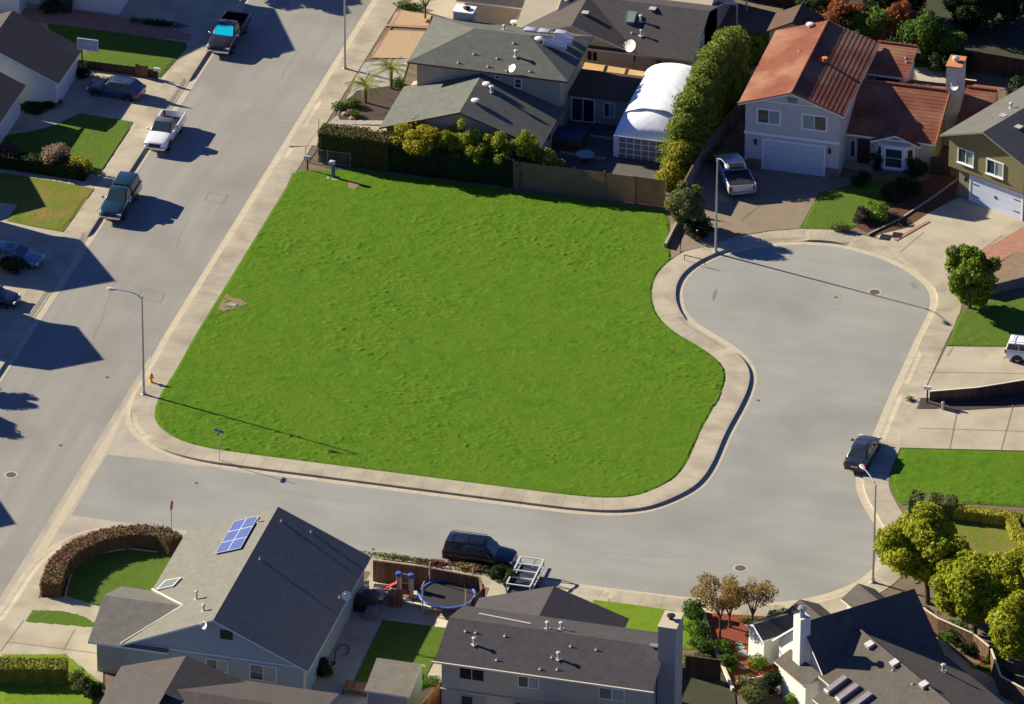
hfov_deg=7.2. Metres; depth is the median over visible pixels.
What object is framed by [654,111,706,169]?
evergreen tree
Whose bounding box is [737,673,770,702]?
shrub
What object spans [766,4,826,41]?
shed
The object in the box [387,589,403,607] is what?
wooden box
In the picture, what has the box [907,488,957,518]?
box hedge
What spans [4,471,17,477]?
manhole
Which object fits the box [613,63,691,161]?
greenhouse
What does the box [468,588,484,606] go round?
wooden fence
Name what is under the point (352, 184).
bare dirt
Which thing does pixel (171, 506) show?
stop sign
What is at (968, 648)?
shrub
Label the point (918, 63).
grass
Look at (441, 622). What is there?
garden slab
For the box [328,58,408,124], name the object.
rock bed
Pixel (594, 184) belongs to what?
screen fence
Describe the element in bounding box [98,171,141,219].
pickup truck
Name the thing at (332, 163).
utility pedestal
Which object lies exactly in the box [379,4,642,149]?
house
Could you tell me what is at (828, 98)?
house
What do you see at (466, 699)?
window
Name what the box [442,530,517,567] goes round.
parked car
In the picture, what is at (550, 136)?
window
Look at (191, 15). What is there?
yard
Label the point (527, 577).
utility trailer
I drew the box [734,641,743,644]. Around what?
stepping stone
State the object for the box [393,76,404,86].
shrub
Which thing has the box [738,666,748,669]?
stepping stone
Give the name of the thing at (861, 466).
street lamp
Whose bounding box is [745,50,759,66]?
garden plant
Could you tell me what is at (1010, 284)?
retaining wall
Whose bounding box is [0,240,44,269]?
parked car
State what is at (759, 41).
garden plant
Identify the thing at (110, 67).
wooden fence
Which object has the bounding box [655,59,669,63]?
window
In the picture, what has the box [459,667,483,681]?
window
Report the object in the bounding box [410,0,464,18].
yard paving
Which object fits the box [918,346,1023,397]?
driveway
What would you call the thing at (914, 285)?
road stain
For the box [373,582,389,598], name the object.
cushion chair
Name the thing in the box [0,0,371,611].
road
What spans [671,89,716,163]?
evergreen tree
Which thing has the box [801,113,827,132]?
window
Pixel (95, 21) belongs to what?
walkway
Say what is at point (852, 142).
window
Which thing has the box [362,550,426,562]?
shrub
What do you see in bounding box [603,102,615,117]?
window
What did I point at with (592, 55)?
window
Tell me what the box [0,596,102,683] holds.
driveway
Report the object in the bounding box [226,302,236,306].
utility box lid
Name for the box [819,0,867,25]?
bush
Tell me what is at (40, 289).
sidewalk
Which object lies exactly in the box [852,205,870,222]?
shrub
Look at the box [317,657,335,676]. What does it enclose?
shrub
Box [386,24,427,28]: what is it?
garden edging
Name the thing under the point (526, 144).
feathery shrub
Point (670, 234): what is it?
garden wall
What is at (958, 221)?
driveway
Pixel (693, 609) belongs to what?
shrub
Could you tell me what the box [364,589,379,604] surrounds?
covered chair
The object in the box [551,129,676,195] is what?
side yard
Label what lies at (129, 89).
parked car
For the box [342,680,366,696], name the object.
deck table
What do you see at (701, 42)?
window
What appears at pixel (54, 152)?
shrub
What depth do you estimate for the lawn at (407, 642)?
567.76 m
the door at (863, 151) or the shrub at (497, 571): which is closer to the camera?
the shrub at (497, 571)
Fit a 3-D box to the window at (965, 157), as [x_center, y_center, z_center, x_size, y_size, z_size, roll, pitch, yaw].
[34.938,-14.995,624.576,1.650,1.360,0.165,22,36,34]
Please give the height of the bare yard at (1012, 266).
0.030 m
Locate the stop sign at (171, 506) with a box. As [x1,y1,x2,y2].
[170,501,172,528]
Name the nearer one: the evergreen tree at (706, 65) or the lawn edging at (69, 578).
the lawn edging at (69, 578)
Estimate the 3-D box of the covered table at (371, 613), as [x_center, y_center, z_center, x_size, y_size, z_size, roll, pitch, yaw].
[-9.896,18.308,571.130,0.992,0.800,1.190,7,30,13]
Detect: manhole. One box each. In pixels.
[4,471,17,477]
[733,564,747,571]
[868,289,881,295]
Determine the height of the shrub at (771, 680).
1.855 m
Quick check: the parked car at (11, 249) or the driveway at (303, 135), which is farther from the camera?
the driveway at (303, 135)
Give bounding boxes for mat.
[879,234,890,239]
[891,232,902,237]
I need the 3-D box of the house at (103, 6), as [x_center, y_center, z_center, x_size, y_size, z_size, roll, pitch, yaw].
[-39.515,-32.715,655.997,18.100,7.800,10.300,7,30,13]
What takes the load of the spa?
on the side yard at (599, 147)
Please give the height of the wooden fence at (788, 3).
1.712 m
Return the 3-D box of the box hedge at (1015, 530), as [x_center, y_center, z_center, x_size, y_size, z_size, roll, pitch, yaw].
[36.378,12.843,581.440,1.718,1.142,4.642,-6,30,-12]
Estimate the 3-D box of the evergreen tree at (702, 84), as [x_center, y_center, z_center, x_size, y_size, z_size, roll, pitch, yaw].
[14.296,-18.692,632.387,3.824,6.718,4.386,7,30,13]
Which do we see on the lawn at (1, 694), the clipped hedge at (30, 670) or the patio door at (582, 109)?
the clipped hedge at (30, 670)
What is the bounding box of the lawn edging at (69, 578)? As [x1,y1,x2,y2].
[64,548,157,596]
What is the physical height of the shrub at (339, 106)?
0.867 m
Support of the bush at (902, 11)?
on the shaded garden at (997, 36)
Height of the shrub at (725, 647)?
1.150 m
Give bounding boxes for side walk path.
[937,638,1013,703]
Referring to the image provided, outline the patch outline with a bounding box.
[138,288,164,301]
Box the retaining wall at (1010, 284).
[994,275,1023,294]
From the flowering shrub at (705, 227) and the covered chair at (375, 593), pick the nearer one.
the covered chair at (375, 593)
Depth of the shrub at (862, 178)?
628.41 m
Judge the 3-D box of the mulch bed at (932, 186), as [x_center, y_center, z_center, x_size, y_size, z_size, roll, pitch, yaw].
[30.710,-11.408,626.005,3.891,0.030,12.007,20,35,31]
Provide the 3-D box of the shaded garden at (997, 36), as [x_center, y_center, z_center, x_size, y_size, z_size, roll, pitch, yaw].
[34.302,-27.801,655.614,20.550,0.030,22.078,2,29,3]
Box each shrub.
[0,141,22,163]
[0,255,31,274]
[20,101,47,114]
[37,0,61,13]
[39,142,70,164]
[42,99,62,108]
[67,666,92,690]
[68,155,92,172]
[76,60,90,78]
[83,680,105,699]
[129,16,186,27]
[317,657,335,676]
[330,100,347,110]
[343,96,362,108]
[346,109,360,116]
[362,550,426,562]
[388,115,446,155]
[393,0,424,10]
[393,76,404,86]
[413,557,458,568]
[422,672,440,688]
[436,127,456,150]
[446,118,480,153]
[451,562,489,572]
[462,132,498,164]
[485,130,516,163]
[486,563,508,578]
[502,568,517,589]
[513,129,539,163]
[533,147,565,166]
[682,598,707,619]
[682,651,711,666]
[683,618,712,638]
[684,216,713,238]
[686,635,717,653]
[713,639,732,655]
[718,652,739,669]
[726,666,734,673]
[737,616,761,622]
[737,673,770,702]
[747,652,770,670]
[758,669,781,694]
[766,607,786,616]
[783,692,797,703]
[830,222,852,232]
[849,170,871,186]
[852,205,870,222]
[865,199,889,221]
[868,150,885,169]
[880,181,903,203]
[894,176,922,195]
[902,157,929,177]
[905,396,913,401]
[937,619,972,644]
[958,641,976,654]
[969,663,990,670]
[979,656,988,664]
[984,645,1005,661]
[992,666,1016,679]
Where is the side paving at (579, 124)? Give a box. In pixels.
[565,120,613,128]
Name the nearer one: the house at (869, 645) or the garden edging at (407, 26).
the house at (869, 645)
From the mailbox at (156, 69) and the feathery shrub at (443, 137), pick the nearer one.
the feathery shrub at (443, 137)
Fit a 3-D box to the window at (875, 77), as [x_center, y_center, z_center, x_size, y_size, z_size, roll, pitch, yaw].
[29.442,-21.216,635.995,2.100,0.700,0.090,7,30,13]
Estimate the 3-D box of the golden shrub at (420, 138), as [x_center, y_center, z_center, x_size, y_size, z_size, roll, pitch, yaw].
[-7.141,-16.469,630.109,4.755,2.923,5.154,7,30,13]
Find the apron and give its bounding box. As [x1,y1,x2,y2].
[0,356,254,605]
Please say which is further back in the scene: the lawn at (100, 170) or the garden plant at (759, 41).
the garden plant at (759, 41)
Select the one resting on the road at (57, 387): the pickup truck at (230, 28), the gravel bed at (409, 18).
the pickup truck at (230, 28)
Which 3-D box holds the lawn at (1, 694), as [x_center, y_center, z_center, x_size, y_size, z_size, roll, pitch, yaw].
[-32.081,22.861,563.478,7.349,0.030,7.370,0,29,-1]
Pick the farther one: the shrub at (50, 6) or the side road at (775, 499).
the shrub at (50, 6)
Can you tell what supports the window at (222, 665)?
in the house at (267, 596)
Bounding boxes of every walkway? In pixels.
[22,8,190,39]
[982,227,1023,261]
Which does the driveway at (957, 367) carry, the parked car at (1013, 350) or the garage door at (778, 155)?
the parked car at (1013, 350)
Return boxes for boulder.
[423,18,430,22]
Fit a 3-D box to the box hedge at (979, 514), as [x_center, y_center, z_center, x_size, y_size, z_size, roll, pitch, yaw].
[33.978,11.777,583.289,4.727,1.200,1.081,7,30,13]
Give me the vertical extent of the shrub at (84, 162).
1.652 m
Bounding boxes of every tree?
[344,71,387,102]
[370,56,413,88]
[420,0,433,18]
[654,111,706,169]
[654,160,686,189]
[662,138,696,173]
[664,179,705,230]
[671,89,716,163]
[683,70,719,149]
[688,58,726,144]
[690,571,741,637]
[696,44,732,129]
[708,37,743,120]
[711,26,744,109]
[718,595,741,627]
[719,25,753,97]
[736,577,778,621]
[872,501,971,604]
[926,549,1009,634]
[944,243,1001,308]
[985,589,1023,662]
[989,546,1023,609]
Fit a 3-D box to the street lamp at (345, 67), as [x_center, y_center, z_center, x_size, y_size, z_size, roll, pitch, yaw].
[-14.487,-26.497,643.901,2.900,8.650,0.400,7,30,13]
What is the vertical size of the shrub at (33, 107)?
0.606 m
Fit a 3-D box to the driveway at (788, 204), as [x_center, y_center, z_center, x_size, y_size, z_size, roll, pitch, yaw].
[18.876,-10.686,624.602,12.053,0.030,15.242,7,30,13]
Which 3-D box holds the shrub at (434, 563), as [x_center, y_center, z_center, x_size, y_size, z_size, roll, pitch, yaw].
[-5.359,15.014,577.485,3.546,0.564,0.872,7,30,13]
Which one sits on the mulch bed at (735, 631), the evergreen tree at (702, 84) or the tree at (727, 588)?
the tree at (727, 588)
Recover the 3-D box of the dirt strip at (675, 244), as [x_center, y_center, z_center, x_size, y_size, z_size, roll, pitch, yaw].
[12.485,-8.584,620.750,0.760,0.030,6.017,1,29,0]
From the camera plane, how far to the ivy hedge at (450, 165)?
628.61 m
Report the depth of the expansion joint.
595.21 m
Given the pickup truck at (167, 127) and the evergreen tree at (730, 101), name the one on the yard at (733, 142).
the evergreen tree at (730, 101)
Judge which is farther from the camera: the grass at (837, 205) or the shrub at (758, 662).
the grass at (837, 205)
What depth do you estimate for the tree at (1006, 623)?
562.01 m
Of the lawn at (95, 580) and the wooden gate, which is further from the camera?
the wooden gate
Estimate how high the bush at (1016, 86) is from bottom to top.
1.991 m
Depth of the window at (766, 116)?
628.80 m
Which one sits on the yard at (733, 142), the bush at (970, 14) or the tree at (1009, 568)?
the tree at (1009, 568)
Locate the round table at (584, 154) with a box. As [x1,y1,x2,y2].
[576,150,593,162]
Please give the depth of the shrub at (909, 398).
598.87 m
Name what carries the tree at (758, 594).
on the mulch bed at (735, 631)
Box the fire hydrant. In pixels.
[149,373,153,382]
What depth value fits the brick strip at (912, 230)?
622.15 m
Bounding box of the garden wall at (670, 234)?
[664,221,678,247]
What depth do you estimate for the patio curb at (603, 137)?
635.36 m
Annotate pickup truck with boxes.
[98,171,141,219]
[143,109,185,150]
[206,11,250,53]
[714,153,755,194]
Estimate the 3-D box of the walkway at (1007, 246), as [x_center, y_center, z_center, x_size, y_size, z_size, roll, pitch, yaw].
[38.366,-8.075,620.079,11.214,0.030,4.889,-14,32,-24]
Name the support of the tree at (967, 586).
on the yard at (733, 142)
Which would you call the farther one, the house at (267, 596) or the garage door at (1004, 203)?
the garage door at (1004, 203)
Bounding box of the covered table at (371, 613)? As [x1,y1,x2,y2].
[363,604,379,620]
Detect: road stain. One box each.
[712,289,716,300]
[910,282,917,288]
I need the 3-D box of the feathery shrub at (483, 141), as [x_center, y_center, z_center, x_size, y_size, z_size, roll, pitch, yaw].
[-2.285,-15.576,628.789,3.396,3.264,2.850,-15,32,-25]
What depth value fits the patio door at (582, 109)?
637.30 m
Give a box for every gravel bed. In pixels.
[371,30,424,58]
[390,10,430,25]
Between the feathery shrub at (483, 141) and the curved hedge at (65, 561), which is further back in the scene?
the feathery shrub at (483, 141)
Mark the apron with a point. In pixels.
(125, 442)
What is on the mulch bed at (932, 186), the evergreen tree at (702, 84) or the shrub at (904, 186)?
the shrub at (904, 186)
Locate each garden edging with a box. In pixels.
[372,9,401,55]
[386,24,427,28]
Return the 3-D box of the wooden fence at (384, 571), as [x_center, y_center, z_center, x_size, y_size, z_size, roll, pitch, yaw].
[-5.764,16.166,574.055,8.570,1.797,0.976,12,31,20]
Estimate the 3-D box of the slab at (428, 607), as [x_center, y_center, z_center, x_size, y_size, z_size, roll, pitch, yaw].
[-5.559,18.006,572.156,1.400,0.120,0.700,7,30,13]
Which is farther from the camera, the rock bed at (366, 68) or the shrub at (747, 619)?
the rock bed at (366, 68)
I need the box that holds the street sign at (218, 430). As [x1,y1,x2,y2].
[214,428,223,459]
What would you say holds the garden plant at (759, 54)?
on the yard at (733, 142)
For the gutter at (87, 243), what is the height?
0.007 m
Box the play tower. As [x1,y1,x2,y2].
[382,571,413,599]
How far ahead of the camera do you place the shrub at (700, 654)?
565.80 m
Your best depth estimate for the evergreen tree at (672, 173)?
627.41 m
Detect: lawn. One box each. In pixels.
[0,173,93,231]
[0,656,97,703]
[6,113,132,173]
[47,23,186,77]
[67,549,169,604]
[155,170,725,497]
[354,620,444,682]
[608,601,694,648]
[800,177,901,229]
[890,448,1023,506]
[947,297,1019,346]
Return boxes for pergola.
[719,0,746,27]
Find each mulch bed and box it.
[335,84,405,120]
[705,612,778,693]
[855,175,958,235]
[919,393,1023,410]
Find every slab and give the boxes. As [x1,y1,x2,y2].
[403,600,414,605]
[411,591,417,597]
[413,598,424,606]
[423,604,442,610]
[435,616,447,627]
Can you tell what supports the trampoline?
on the yard at (733, 142)
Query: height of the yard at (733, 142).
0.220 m
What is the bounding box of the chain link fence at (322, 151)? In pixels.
[305,119,349,165]
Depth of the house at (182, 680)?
556.26 m
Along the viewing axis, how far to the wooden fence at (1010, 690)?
561.64 m
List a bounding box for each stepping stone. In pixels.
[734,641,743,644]
[735,645,744,648]
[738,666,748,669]
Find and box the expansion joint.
[0,126,1014,652]
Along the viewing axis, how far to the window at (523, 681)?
555.59 m
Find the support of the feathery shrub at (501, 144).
on the yard at (733, 142)
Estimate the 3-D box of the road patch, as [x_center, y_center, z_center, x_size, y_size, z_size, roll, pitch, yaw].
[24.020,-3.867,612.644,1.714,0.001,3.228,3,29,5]
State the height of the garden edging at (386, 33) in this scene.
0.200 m
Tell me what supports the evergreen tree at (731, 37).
on the yard at (733, 142)
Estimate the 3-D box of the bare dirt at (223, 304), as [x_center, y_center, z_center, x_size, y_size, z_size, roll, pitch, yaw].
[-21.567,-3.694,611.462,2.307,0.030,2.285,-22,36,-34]
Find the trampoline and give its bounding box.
[418,561,476,613]
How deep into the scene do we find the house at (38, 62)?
639.47 m
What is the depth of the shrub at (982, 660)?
565.84 m
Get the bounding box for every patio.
[310,569,459,703]
[914,67,945,83]
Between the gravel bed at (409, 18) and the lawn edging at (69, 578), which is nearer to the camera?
the lawn edging at (69, 578)
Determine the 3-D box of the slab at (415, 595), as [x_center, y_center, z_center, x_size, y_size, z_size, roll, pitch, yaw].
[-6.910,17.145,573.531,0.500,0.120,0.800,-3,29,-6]
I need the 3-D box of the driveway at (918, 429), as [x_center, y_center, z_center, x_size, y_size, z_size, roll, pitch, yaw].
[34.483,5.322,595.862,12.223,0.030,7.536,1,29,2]
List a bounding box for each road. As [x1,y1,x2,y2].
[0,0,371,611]
[73,245,929,602]
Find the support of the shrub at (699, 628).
on the lawn at (658, 608)
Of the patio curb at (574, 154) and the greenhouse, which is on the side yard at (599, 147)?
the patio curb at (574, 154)
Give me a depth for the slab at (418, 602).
572.56 m
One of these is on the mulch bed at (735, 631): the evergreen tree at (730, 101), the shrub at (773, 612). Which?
the shrub at (773, 612)
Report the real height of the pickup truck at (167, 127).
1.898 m
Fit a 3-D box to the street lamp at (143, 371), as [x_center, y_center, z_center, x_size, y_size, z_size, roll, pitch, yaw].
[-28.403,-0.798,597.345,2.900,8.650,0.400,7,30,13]
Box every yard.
[0,0,217,329]
[39,0,1023,703]
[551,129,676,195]
[682,663,735,703]
[993,251,1023,281]
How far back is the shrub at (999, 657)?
565.74 m
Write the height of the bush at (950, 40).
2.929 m
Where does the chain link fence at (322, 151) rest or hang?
on the yard at (733, 142)
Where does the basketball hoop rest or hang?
on the yard at (191, 15)
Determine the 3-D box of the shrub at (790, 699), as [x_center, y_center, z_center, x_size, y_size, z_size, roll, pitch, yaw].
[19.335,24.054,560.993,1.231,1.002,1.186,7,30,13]
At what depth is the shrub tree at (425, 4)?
652.90 m
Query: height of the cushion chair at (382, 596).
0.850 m
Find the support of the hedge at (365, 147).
on the yard at (733, 142)
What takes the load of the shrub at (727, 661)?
on the mulch bed at (735, 631)
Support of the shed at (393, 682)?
on the yard at (733, 142)
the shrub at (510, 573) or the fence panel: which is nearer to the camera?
the shrub at (510, 573)
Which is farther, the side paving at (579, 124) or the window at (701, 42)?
the window at (701, 42)
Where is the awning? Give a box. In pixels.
[583,62,644,75]
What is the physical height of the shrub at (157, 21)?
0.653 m
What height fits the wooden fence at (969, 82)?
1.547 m
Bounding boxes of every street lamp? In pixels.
[106,287,145,394]
[343,0,346,69]
[713,158,729,252]
[859,464,876,582]
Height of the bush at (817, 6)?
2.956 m
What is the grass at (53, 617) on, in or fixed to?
on the lawn
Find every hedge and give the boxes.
[0,150,89,180]
[0,656,68,684]
[39,523,182,597]
[317,122,394,171]
[387,137,533,187]
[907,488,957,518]
[952,503,1015,526]
[1005,510,1023,547]
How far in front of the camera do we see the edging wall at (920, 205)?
625.12 m
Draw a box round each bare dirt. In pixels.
[219,294,246,311]
[348,181,359,189]
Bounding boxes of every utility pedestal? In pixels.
[326,160,339,179]
[941,401,944,409]
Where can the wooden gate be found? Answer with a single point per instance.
(940, 165)
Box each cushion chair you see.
[363,580,369,592]
[372,588,384,603]
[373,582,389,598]
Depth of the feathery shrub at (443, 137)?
628.73 m
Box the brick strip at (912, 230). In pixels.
[893,221,929,240]
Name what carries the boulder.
on the gravel bed at (409, 18)
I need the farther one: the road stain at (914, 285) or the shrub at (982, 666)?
the road stain at (914, 285)
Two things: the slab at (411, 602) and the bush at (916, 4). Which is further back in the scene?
the bush at (916, 4)
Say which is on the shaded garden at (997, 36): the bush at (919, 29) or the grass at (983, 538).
the bush at (919, 29)
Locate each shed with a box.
[364,658,425,703]
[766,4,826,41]
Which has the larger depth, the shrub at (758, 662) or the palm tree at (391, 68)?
the palm tree at (391, 68)
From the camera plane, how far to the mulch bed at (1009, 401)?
598.56 m
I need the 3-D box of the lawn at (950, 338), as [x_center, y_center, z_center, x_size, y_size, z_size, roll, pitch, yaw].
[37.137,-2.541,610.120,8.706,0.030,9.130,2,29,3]
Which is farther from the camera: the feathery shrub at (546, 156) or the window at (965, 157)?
the feathery shrub at (546, 156)
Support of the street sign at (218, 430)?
on the sidewalk at (668, 312)
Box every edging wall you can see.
[703,608,733,690]
[736,672,780,684]
[867,177,958,235]
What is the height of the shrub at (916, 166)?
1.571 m
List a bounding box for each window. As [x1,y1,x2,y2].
[205,657,228,673]
[249,663,276,682]
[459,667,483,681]
[460,694,485,703]
[514,78,521,88]
[518,675,538,689]
[547,132,551,145]
[586,50,597,61]
[599,687,624,701]
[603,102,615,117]
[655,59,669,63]
[699,35,703,49]
[756,107,780,125]
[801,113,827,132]
[850,139,855,157]
[874,76,900,81]
[956,146,973,168]
[985,158,1003,179]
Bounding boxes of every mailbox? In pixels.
[153,67,160,80]
[304,155,310,169]
[924,385,931,402]
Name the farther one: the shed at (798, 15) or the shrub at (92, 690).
the shed at (798, 15)
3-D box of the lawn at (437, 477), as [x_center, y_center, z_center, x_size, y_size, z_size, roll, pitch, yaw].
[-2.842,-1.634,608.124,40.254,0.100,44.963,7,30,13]
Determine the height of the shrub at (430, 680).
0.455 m
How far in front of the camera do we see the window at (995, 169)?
623.14 m
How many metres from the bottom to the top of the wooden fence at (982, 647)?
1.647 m
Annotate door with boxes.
[571,97,594,122]
[761,138,825,176]
[857,138,869,163]
[969,174,1023,220]
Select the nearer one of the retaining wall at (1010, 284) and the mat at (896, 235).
the retaining wall at (1010, 284)
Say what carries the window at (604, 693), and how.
in the house at (551, 645)
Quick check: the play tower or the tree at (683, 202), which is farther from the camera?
the tree at (683, 202)
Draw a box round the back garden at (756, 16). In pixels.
[718,0,783,33]
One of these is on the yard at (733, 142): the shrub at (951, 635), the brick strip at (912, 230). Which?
the shrub at (951, 635)
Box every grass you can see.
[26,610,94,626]
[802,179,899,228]
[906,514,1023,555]
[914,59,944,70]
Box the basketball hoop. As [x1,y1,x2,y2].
[77,38,97,78]
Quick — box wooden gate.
[930,156,949,175]
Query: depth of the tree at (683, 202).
620.31 m
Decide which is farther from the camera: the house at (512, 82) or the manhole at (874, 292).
the house at (512, 82)
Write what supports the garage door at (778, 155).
in the house at (828, 98)
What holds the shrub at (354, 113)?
on the mulch bed at (377, 108)
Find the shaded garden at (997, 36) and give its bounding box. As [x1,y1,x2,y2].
[849,0,1023,70]
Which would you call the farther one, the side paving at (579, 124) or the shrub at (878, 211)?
the side paving at (579, 124)
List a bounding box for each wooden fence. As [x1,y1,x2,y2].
[78,60,155,77]
[373,560,483,593]
[422,682,441,703]
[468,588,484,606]
[684,101,745,188]
[685,655,720,679]
[752,0,830,7]
[868,27,1023,78]
[923,607,990,664]
[930,379,1023,399]
[965,79,976,88]
[990,649,1023,703]
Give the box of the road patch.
[819,291,841,310]
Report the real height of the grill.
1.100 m
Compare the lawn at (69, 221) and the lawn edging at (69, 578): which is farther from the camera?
the lawn at (69, 221)
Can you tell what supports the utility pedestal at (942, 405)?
on the mulch bed at (1009, 401)
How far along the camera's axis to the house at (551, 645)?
556.34 m
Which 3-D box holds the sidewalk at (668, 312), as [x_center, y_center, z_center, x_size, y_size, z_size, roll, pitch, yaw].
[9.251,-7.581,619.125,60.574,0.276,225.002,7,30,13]
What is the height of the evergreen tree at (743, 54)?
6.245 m
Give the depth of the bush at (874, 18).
648.17 m
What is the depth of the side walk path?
565.07 m
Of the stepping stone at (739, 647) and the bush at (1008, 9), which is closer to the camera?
the stepping stone at (739, 647)
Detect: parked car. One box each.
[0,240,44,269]
[0,285,21,308]
[86,75,145,101]
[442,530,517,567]
[843,434,881,471]
[1004,333,1023,362]
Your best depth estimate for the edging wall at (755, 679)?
563.70 m
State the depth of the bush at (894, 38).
646.57 m
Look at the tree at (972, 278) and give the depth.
608.95 m
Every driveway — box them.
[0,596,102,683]
[288,125,385,145]
[487,582,607,602]
[681,165,851,251]
[784,595,846,613]
[877,197,1023,295]
[898,407,1023,450]
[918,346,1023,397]
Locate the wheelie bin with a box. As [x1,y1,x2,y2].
[61,0,72,12]
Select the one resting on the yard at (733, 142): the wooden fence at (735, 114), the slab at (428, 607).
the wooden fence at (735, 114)
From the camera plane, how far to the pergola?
651.31 m
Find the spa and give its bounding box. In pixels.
[552,125,587,149]
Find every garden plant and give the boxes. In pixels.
[745,31,768,50]
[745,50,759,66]
[753,46,766,59]
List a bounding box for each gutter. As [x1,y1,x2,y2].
[0,0,248,382]
[0,0,936,613]
[29,371,145,558]
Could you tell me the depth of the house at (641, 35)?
645.09 m
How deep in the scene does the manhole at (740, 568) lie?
577.71 m
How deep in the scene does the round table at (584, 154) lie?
631.58 m
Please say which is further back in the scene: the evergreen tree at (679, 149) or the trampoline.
the evergreen tree at (679, 149)
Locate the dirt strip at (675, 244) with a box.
[670,223,679,257]
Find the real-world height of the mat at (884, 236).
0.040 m
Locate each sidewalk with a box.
[0,0,241,370]
[0,0,961,619]
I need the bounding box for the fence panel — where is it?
[135,63,147,77]
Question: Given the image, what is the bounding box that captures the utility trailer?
[506,556,544,592]
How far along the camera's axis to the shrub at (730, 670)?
564.75 m
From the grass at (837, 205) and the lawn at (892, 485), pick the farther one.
the grass at (837, 205)
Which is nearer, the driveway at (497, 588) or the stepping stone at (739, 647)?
the stepping stone at (739, 647)
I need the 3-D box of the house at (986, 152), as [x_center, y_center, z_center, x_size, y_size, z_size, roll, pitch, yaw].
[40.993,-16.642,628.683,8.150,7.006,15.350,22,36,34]
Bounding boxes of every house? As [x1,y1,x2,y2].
[0,0,128,14]
[0,10,80,143]
[88,507,370,688]
[99,656,338,703]
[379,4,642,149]
[431,586,683,703]
[456,0,731,71]
[737,19,1004,178]
[743,583,1004,703]
[940,86,1023,220]
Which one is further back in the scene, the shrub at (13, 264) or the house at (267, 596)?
the shrub at (13, 264)
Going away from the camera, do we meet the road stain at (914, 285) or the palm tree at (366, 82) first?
the road stain at (914, 285)
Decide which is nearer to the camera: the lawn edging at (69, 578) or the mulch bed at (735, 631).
the mulch bed at (735, 631)
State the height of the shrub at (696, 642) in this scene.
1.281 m
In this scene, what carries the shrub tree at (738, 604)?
on the mulch bed at (735, 631)
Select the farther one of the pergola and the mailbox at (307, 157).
the pergola
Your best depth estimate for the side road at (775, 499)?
587.03 m
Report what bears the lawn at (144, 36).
on the yard at (191, 15)
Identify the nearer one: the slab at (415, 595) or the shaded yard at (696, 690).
the shaded yard at (696, 690)
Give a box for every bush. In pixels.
[794,0,831,13]
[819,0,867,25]
[836,7,869,34]
[846,5,893,38]
[862,0,926,12]
[880,0,919,38]
[886,34,914,59]
[894,9,950,58]
[923,26,967,56]
[926,48,974,72]
[942,0,998,31]
[984,0,1023,22]
[1005,75,1023,95]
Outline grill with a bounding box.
[353,593,375,611]
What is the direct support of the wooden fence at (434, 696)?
on the yard at (733, 142)
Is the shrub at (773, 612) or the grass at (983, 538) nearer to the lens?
the shrub at (773, 612)
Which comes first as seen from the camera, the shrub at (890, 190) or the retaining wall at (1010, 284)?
the retaining wall at (1010, 284)
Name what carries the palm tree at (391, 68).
on the mulch bed at (377, 108)
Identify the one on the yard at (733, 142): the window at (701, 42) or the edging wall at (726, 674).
the edging wall at (726, 674)
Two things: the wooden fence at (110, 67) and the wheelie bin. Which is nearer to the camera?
the wooden fence at (110, 67)
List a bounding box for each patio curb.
[560,151,605,160]
[589,134,612,139]
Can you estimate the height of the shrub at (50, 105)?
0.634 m
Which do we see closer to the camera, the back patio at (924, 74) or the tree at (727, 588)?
the tree at (727, 588)
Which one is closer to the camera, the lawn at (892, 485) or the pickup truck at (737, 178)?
the lawn at (892, 485)
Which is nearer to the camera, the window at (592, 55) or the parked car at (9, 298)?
the parked car at (9, 298)
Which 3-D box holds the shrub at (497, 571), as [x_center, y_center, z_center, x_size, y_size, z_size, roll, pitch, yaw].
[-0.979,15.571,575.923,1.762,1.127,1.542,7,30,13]
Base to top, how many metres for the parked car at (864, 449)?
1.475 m
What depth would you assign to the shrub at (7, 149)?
630.19 m
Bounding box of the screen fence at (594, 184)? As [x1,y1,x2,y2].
[513,159,665,206]
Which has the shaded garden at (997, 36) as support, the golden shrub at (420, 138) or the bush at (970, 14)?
the bush at (970, 14)
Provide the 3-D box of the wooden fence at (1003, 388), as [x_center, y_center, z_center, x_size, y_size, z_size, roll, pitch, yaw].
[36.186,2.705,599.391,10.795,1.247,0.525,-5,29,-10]

